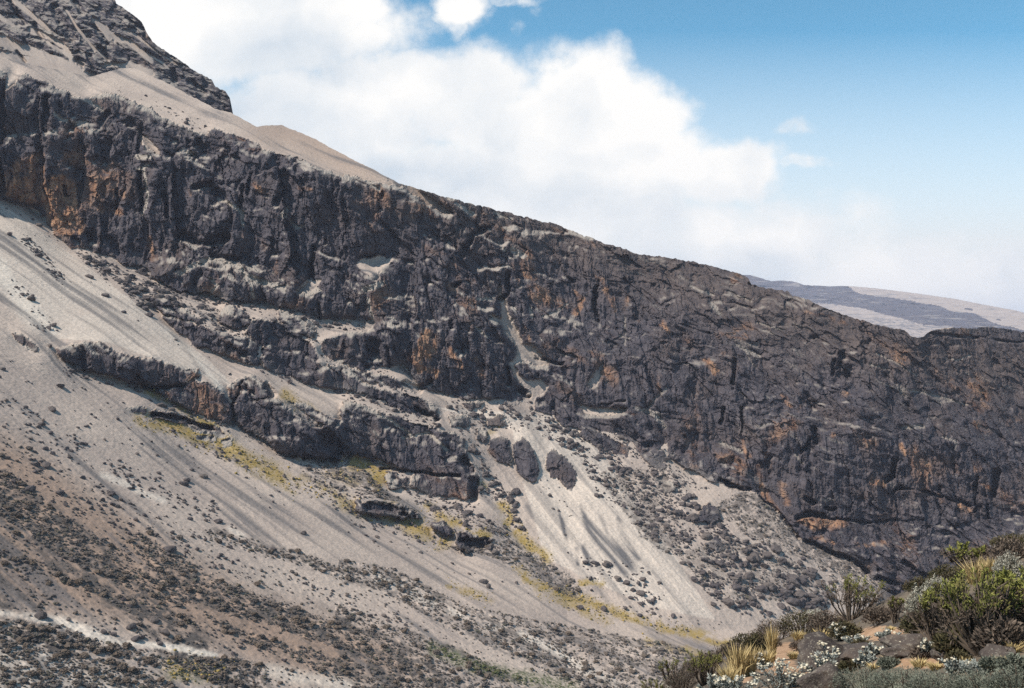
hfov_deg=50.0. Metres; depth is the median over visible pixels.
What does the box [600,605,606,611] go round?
boulder
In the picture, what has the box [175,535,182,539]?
dwarf shrub
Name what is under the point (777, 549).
boulder
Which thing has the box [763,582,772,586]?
boulder
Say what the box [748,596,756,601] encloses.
boulder
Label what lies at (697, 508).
boulder
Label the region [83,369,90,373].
boulder
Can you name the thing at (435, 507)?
boulder
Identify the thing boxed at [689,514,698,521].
boulder
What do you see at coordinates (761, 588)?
boulder
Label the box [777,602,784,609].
boulder
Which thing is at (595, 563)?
boulder
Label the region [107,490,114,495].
boulder
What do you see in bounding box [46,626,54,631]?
dwarf shrub
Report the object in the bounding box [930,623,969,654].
heath
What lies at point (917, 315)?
hills
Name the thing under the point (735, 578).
boulder
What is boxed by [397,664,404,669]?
dwarf shrub
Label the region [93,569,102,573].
dwarf shrub
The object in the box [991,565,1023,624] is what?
heath shrub
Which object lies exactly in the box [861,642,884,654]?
flower bush
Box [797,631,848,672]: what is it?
ground rock
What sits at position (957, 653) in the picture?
heath
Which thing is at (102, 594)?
dwarf shrub
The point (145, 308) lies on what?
boulder
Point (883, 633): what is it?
flower bush
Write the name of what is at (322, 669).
dwarf shrub
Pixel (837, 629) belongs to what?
flower bush
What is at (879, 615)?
heath
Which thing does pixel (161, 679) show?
dwarf shrub
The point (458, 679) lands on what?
dwarf shrub
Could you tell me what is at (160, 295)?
boulder
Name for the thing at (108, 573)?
dwarf shrub
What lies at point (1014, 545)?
heath
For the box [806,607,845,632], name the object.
heath
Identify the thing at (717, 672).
heath shrub
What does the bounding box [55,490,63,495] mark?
boulder
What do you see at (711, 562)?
boulder
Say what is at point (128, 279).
boulder
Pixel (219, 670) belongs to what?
moor grass
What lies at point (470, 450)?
rubble
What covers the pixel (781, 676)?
flower bush
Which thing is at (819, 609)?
ground rock
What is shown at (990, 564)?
grass tuft
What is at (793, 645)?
heath
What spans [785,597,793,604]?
boulder
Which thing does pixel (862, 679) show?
heath
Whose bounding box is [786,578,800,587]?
boulder
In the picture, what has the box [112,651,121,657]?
dwarf shrub
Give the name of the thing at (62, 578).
dwarf shrub
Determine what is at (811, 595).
boulder
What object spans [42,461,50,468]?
boulder
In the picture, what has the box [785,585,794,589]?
boulder
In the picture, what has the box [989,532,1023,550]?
heath
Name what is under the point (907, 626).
heath
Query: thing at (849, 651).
ground rock
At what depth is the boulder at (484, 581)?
477.38 m
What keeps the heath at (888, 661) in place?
on the knoll
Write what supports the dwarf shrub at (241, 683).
on the mountainside
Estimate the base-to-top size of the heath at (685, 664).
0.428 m
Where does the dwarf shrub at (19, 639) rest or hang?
on the mountainside
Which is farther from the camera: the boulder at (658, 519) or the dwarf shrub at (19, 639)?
the boulder at (658, 519)
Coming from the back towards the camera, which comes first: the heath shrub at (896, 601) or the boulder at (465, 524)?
the boulder at (465, 524)
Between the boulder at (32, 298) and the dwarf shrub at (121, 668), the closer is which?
the dwarf shrub at (121, 668)
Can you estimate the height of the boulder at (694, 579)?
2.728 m
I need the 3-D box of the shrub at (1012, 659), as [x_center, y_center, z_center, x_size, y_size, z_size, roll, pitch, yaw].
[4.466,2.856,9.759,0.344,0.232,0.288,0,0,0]
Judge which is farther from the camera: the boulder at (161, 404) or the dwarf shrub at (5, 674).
the boulder at (161, 404)
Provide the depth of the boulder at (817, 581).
581.09 m
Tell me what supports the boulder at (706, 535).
on the mountainside
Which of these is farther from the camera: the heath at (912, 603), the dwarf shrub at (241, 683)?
the dwarf shrub at (241, 683)
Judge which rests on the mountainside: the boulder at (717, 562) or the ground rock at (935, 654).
the boulder at (717, 562)
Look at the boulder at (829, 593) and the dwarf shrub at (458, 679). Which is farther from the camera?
the boulder at (829, 593)
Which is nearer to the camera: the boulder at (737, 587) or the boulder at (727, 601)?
the boulder at (727, 601)
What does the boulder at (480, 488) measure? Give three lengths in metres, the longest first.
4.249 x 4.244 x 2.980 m
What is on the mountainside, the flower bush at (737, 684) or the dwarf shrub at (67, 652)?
the dwarf shrub at (67, 652)
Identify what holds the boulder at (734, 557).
on the mountainside
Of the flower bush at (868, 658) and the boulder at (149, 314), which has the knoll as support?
the flower bush at (868, 658)
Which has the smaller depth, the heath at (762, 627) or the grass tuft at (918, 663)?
the grass tuft at (918, 663)
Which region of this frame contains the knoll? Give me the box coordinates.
[680,533,1023,687]
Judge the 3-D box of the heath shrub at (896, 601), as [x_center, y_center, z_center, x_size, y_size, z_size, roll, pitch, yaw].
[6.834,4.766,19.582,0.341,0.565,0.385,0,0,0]
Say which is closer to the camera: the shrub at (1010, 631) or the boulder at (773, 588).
the shrub at (1010, 631)
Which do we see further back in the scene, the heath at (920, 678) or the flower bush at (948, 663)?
the flower bush at (948, 663)
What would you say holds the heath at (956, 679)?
on the knoll
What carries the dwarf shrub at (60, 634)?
on the mountainside
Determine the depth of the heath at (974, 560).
18.66 m
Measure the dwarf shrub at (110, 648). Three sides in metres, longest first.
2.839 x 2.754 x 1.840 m
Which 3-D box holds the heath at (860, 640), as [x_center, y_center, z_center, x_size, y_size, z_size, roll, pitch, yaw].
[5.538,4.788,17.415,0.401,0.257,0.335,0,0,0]
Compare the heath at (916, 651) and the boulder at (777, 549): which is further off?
the boulder at (777, 549)
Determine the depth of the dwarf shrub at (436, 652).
401.33 m
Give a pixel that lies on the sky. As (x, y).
(879, 144)
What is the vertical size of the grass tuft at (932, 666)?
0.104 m
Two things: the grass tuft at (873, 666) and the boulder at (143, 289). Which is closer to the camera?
the grass tuft at (873, 666)
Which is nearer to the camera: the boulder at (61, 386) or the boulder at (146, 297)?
the boulder at (61, 386)
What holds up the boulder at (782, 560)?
on the mountainside
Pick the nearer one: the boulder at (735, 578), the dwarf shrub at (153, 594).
the dwarf shrub at (153, 594)
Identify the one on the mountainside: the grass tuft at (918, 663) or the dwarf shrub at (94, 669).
the dwarf shrub at (94, 669)
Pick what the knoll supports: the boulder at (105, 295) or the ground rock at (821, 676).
the ground rock at (821, 676)
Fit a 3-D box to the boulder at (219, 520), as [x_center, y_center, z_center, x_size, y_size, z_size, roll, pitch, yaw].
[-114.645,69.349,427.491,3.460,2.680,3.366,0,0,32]
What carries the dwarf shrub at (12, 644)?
on the mountainside
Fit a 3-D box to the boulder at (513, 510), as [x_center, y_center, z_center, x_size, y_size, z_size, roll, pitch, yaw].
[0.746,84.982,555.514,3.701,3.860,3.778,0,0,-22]
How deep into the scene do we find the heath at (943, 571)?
22.22 m
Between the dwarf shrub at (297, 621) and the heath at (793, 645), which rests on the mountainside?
the dwarf shrub at (297, 621)
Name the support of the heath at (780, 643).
on the knoll
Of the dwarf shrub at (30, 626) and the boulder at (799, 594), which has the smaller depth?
the dwarf shrub at (30, 626)
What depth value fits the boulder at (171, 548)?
386.11 m
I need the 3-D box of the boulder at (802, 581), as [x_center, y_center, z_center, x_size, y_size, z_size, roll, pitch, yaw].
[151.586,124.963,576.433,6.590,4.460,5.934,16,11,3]
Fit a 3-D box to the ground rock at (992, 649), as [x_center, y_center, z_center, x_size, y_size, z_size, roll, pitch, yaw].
[4.633,2.952,10.468,0.369,0.199,0.339,0,0,10]
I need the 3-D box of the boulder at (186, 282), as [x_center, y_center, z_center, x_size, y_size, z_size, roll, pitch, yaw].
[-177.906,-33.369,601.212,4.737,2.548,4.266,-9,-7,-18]
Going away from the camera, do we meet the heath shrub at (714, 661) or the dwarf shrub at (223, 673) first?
the heath shrub at (714, 661)
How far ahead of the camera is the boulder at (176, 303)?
578.47 m
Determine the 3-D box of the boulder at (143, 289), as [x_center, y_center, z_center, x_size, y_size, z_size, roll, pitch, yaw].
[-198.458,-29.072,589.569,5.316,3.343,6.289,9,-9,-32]
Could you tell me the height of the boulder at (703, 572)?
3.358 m
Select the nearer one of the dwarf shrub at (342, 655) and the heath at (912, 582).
the heath at (912, 582)
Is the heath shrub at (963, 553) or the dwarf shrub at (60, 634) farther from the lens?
the dwarf shrub at (60, 634)
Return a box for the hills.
[744,275,1023,337]
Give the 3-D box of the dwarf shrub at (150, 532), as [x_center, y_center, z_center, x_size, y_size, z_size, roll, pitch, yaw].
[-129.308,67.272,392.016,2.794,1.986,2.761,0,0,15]
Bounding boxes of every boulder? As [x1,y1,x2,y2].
[25,485,35,491]
[27,296,35,300]
[30,462,40,466]
[34,611,46,619]
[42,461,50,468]
[48,406,55,411]
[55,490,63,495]
[56,384,64,388]
[71,349,76,355]
[82,254,91,259]
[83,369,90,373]
[101,293,109,297]
[102,267,110,273]
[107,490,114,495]
[124,276,131,282]
[126,623,136,629]
[131,635,139,641]
[133,388,142,392]
[136,302,143,306]
[139,287,146,291]
[142,295,151,299]
[142,305,148,310]
[144,301,152,306]
[145,280,154,284]
[146,312,153,316]
[149,616,159,623]
[153,293,164,298]
[153,300,159,304]
[156,403,166,406]
[157,289,166,293]
[161,628,169,635]
[163,545,176,552]
[171,300,179,306]
[179,481,188,486]
[183,280,191,285]
[199,474,207,478]
[213,518,222,522]
[429,505,439,509]
[462,521,468,526]
[476,486,483,490]
[479,579,488,584]
[507,498,514,503]
[510,508,517,512]
[511,488,521,495]
[591,561,599,565]
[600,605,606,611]
[602,563,609,567]
[614,576,621,581]
[636,590,644,595]
[655,517,662,521]
[672,509,682,515]
[684,538,691,542]
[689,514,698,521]
[691,576,697,581]
[694,506,700,510]
[700,570,706,575]
[701,532,711,538]
[707,560,714,564]
[709,584,717,588]
[714,559,723,566]
[716,522,724,528]
[721,597,734,606]
[729,555,738,560]
[730,574,739,582]
[731,584,741,590]
[740,599,746,605]
[742,561,749,567]
[744,572,754,579]
[745,555,756,562]
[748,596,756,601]
[749,553,760,562]
[755,585,766,593]
[759,562,767,568]
[762,551,772,558]
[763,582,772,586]
[768,584,777,591]
[771,545,781,554]
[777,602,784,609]
[778,557,786,562]
[780,588,791,595]
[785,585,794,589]
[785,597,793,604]
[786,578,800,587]
[788,574,798,581]
[793,598,800,605]
[795,591,804,598]
[799,577,806,585]
[799,590,808,598]
[800,599,804,606]
[804,605,812,609]
[805,572,815,577]
[807,592,816,597]
[808,567,817,573]
[808,597,820,604]
[815,579,825,587]
[823,591,834,597]
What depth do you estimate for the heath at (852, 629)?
20.93 m
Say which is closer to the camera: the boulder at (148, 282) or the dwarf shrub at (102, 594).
the dwarf shrub at (102, 594)
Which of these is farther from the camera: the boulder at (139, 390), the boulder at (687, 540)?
the boulder at (687, 540)
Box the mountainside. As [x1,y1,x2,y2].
[0,56,1023,687]
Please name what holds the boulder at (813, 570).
on the mountainside
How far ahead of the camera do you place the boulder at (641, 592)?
516.55 m
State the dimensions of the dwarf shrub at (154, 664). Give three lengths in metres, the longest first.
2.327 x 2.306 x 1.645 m
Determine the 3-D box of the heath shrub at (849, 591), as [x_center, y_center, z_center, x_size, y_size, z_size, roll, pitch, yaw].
[8.755,6.472,28.141,1.538,1.387,1.358,0,0,34]
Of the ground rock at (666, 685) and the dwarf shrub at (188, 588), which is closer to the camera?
the ground rock at (666, 685)
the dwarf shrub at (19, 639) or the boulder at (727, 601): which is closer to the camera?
the dwarf shrub at (19, 639)
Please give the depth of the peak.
822.85 m
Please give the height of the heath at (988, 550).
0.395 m
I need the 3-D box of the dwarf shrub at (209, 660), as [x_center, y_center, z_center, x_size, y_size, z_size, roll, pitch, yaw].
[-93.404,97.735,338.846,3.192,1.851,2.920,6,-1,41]
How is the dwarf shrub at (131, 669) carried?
on the mountainside
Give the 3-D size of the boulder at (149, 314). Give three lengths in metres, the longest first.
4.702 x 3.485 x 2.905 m
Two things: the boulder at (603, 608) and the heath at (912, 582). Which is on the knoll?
the heath at (912, 582)
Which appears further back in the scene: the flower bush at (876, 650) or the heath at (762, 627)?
the heath at (762, 627)
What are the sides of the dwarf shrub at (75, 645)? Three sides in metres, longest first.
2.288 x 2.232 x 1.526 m
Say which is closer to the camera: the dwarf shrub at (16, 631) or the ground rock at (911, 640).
the ground rock at (911, 640)
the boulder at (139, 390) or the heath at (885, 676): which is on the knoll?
the heath at (885, 676)
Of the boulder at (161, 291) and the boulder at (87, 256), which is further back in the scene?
the boulder at (87, 256)
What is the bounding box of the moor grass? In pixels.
[130,389,714,687]
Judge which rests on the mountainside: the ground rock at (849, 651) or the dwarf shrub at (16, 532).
the dwarf shrub at (16, 532)
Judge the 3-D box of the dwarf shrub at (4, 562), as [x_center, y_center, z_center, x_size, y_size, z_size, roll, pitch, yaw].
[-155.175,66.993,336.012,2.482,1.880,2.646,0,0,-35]
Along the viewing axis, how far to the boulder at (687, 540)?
569.23 m
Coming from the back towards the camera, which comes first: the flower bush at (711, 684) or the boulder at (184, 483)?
the boulder at (184, 483)
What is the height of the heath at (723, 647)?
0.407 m
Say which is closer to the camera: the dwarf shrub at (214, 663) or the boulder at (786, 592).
the dwarf shrub at (214, 663)
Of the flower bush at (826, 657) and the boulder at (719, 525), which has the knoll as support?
the flower bush at (826, 657)
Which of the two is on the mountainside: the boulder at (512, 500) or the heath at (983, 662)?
the boulder at (512, 500)
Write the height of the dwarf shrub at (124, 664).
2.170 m
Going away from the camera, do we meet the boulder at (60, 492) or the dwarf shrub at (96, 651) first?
the dwarf shrub at (96, 651)
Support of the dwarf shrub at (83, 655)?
on the mountainside
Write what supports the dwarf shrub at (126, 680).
on the mountainside
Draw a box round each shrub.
[0,560,9,564]
[1,672,9,676]
[7,642,17,646]
[12,530,20,534]
[12,628,21,633]
[15,637,23,641]
[20,631,29,637]
[25,500,32,505]
[25,624,35,629]
[26,670,37,675]
[36,626,45,631]
[41,516,48,521]
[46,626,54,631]
[57,632,66,638]
[58,652,65,656]
[59,576,67,580]
[60,649,70,655]
[60,668,67,673]
[63,642,72,648]
[66,579,74,584]
[72,643,79,648]
[72,679,82,684]
[79,652,88,658]
[89,666,99,672]
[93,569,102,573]
[93,649,100,653]
[99,591,106,596]
[104,571,111,576]
[105,646,114,651]
[106,657,115,664]
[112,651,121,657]
[117,666,125,670]
[118,662,127,667]
[122,642,132,647]
[123,678,130,682]
[127,666,135,672]
[141,573,149,578]
[144,659,153,663]
[147,530,153,534]
[149,592,157,597]
[150,661,158,666]
[157,677,165,682]
[160,557,168,562]
[173,635,182,640]
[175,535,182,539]
[185,585,193,590]
[194,656,202,661]
[206,657,214,663]
[211,661,217,666]
[218,671,226,676]
[237,680,244,686]
[239,660,247,665]
[255,642,262,647]
[293,619,300,623]
[299,623,307,627]
[318,666,325,671]
[332,643,340,647]
[339,653,346,658]
[339,663,347,668]
[346,615,353,620]
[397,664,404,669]
[397,676,404,680]
[433,649,439,654]
[454,676,460,681]
[484,673,490,678]
[641,675,669,687]
[658,656,686,685]
[685,649,722,685]
[713,641,721,674]
[821,572,888,621]
[885,595,905,624]
[901,576,972,642]
[928,564,1023,655]
[939,541,986,567]
[971,614,1023,648]
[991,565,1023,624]
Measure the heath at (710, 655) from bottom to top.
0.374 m
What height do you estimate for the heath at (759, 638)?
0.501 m
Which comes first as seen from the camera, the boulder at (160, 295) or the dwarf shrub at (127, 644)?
the dwarf shrub at (127, 644)
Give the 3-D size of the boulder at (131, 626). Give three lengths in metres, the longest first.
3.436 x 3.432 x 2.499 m
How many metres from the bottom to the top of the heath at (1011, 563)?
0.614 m
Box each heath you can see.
[0,437,883,687]
[663,665,699,687]
[679,658,702,674]
[698,648,725,664]
[718,641,747,658]
[728,631,767,651]
[745,631,781,649]
[751,616,794,639]
[753,629,763,648]
[776,607,826,635]
[788,639,800,650]
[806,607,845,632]
[826,619,863,640]
[828,663,896,687]
[837,659,861,672]
[849,638,870,643]
[861,602,897,626]
[864,665,941,687]
[876,656,900,668]
[896,608,929,633]
[901,575,936,593]
[902,667,980,687]
[903,582,926,614]
[908,644,930,659]
[924,573,944,596]
[927,562,967,582]
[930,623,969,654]
[939,668,1019,687]
[943,648,973,666]
[959,553,1007,573]
[967,545,991,557]
[978,654,999,670]
[979,664,1023,687]
[986,535,1023,560]
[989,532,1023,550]
[991,549,1022,577]
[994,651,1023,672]
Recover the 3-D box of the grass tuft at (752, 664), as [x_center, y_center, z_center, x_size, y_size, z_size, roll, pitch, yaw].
[3.342,4.473,15.558,0.422,0.510,0.483,0,0,-37]
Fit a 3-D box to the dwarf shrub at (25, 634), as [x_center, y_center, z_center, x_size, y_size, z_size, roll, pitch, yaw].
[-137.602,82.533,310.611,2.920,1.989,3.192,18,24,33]
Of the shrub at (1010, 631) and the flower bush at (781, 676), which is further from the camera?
the flower bush at (781, 676)
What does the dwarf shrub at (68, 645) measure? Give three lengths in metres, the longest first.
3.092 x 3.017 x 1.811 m
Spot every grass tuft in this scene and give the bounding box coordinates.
[715,662,743,683]
[720,637,752,677]
[738,641,762,676]
[756,645,776,665]
[764,620,779,660]
[786,651,797,659]
[789,629,805,640]
[865,661,878,670]
[908,657,927,668]
[925,660,943,670]
[954,556,986,584]
[975,554,994,578]
[1002,640,1023,652]
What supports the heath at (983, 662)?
on the knoll
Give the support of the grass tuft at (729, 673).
on the knoll
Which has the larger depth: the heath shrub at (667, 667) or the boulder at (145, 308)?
the boulder at (145, 308)
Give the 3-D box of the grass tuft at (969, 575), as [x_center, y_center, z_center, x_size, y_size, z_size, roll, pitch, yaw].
[7.743,3.786,18.383,0.840,0.462,0.800,0,0,0]
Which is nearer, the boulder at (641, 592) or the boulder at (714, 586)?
the boulder at (641, 592)
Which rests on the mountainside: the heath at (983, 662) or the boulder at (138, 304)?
the boulder at (138, 304)
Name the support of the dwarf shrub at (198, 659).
on the mountainside
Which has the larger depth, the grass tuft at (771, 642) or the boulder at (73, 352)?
the boulder at (73, 352)
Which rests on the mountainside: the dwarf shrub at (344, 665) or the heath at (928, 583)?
the dwarf shrub at (344, 665)
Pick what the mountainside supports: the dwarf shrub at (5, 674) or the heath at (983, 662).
the dwarf shrub at (5, 674)
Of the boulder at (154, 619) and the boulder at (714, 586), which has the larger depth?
the boulder at (714, 586)
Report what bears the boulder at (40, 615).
on the mountainside
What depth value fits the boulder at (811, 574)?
582.88 m
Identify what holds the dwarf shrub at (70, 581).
on the mountainside
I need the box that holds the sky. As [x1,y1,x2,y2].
[115,0,1023,311]
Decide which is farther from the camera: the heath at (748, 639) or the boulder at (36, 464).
the boulder at (36, 464)
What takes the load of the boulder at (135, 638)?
on the mountainside
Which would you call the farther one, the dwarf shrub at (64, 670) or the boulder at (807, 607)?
the boulder at (807, 607)
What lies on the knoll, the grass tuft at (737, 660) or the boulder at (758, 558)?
the grass tuft at (737, 660)
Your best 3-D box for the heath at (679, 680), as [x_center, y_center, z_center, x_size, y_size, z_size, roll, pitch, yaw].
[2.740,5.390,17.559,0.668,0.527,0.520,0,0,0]
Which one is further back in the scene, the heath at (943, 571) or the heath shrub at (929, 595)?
the heath at (943, 571)
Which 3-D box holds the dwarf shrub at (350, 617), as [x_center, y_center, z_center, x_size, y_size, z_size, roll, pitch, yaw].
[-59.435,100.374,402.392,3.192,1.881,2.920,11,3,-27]
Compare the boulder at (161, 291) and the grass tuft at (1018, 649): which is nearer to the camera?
the grass tuft at (1018, 649)
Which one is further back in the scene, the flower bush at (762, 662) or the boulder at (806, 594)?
the boulder at (806, 594)
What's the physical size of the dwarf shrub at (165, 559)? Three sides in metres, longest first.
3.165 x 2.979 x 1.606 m
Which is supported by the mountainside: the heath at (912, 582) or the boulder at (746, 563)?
the boulder at (746, 563)
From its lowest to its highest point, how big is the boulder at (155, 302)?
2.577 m
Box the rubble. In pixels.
[0,90,833,670]
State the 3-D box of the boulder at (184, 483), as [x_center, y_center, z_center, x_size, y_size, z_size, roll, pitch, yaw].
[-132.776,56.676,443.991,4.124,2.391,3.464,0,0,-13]
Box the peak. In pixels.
[0,0,232,113]
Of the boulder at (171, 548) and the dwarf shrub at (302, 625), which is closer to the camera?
the dwarf shrub at (302, 625)
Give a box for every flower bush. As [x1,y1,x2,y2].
[696,673,723,687]
[714,674,759,687]
[749,658,811,687]
[754,652,769,669]
[798,640,840,671]
[829,622,845,640]
[841,633,872,642]
[852,649,877,665]
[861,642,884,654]
[873,628,901,637]
[917,637,933,655]
[937,657,968,675]
[959,657,989,676]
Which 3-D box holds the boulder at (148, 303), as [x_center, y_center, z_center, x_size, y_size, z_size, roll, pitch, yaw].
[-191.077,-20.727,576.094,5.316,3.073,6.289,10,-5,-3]
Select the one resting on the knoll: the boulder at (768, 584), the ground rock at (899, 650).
the ground rock at (899, 650)
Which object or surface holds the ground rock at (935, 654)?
on the knoll
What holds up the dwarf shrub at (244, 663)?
on the mountainside
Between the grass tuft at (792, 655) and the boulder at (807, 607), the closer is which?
the grass tuft at (792, 655)
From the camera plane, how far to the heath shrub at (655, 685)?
21.40 m
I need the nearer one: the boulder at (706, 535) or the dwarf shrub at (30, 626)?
the dwarf shrub at (30, 626)
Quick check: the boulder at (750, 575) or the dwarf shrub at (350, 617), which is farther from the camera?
the boulder at (750, 575)
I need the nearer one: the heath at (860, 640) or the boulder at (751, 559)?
the heath at (860, 640)
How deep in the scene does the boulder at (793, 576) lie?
573.35 m
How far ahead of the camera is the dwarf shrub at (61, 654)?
309.61 m
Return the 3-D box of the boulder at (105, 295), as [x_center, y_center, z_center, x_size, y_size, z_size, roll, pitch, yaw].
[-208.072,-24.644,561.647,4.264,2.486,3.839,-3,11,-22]
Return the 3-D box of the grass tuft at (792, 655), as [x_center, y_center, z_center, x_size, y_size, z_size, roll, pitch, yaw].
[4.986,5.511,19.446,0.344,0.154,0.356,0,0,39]
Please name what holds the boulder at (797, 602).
on the mountainside
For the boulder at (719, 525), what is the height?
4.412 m
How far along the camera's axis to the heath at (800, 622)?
26.06 m
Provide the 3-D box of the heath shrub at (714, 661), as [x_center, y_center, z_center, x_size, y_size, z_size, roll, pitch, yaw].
[2.891,4.887,16.533,0.576,0.622,0.426,0,0,0]
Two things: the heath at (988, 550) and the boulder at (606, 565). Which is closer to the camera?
the heath at (988, 550)
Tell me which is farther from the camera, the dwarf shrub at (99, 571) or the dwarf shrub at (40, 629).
the dwarf shrub at (99, 571)
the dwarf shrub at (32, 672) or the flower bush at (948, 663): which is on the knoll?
the flower bush at (948, 663)
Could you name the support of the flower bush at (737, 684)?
on the knoll
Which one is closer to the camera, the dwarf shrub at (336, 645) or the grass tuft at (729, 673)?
the grass tuft at (729, 673)
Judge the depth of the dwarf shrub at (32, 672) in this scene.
296.14 m
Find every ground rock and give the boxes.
[660,682,675,687]
[796,662,845,687]
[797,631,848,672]
[800,608,826,624]
[839,642,875,659]
[878,633,926,647]
[880,643,913,658]
[930,644,950,662]
[979,643,1016,657]
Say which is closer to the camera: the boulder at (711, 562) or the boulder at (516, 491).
the boulder at (711, 562)
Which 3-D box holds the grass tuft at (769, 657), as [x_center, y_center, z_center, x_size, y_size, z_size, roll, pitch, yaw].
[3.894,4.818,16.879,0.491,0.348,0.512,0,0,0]
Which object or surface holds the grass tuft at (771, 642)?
on the knoll
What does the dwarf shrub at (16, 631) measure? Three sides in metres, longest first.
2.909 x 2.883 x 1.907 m
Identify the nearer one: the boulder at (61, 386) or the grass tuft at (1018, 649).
the grass tuft at (1018, 649)
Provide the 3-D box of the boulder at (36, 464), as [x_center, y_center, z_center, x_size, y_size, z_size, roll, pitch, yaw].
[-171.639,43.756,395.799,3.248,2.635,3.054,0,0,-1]
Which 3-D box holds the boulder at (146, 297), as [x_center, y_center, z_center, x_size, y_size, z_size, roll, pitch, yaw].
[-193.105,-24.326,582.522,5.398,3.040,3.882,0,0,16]
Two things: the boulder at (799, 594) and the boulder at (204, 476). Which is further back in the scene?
the boulder at (799, 594)
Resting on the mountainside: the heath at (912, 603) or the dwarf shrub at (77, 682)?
the dwarf shrub at (77, 682)
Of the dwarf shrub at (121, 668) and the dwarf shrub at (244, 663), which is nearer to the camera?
the dwarf shrub at (121, 668)
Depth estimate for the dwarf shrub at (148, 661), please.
323.19 m
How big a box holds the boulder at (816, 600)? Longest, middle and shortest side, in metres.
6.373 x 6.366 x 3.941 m
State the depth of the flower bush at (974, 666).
10.13 m
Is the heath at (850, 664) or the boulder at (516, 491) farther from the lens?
the boulder at (516, 491)
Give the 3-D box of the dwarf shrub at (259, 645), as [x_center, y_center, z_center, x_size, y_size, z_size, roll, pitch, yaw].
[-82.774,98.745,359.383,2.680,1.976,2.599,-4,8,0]
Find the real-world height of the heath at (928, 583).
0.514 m
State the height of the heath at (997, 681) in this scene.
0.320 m
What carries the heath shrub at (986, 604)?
on the knoll
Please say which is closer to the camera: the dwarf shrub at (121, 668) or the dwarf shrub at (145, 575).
the dwarf shrub at (121, 668)
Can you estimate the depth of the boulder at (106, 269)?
595.73 m
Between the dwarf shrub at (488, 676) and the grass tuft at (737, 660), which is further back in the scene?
the dwarf shrub at (488, 676)
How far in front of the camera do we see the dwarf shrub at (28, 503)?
369.99 m
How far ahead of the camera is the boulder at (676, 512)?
588.59 m
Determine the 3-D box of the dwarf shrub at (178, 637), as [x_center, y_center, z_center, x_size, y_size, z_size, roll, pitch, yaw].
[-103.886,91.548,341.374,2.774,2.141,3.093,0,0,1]
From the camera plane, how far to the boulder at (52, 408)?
438.65 m
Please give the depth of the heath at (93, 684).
383.06 m
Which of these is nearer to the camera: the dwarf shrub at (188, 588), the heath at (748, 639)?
the heath at (748, 639)
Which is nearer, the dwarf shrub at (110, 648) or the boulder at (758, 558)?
the dwarf shrub at (110, 648)
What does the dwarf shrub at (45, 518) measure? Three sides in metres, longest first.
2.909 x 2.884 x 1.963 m
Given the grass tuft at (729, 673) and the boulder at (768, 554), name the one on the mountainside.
the boulder at (768, 554)
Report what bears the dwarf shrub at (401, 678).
on the mountainside
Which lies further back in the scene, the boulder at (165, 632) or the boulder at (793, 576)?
the boulder at (793, 576)
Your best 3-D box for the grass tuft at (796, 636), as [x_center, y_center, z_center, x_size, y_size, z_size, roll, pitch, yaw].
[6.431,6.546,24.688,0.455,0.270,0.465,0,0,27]
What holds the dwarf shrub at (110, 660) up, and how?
on the mountainside
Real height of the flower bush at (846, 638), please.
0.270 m
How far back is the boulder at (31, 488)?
378.48 m
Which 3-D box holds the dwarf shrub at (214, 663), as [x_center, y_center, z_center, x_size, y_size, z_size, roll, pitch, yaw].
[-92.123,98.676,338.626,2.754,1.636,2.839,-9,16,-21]
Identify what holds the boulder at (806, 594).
on the mountainside
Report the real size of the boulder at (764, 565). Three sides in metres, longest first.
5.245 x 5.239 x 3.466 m
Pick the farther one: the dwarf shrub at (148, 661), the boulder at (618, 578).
the boulder at (618, 578)
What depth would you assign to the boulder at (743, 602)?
535.31 m
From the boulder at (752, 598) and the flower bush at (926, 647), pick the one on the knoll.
the flower bush at (926, 647)
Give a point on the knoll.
(868, 630)
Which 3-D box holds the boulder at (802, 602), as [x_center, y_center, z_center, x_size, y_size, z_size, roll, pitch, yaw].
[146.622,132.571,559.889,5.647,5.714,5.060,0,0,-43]

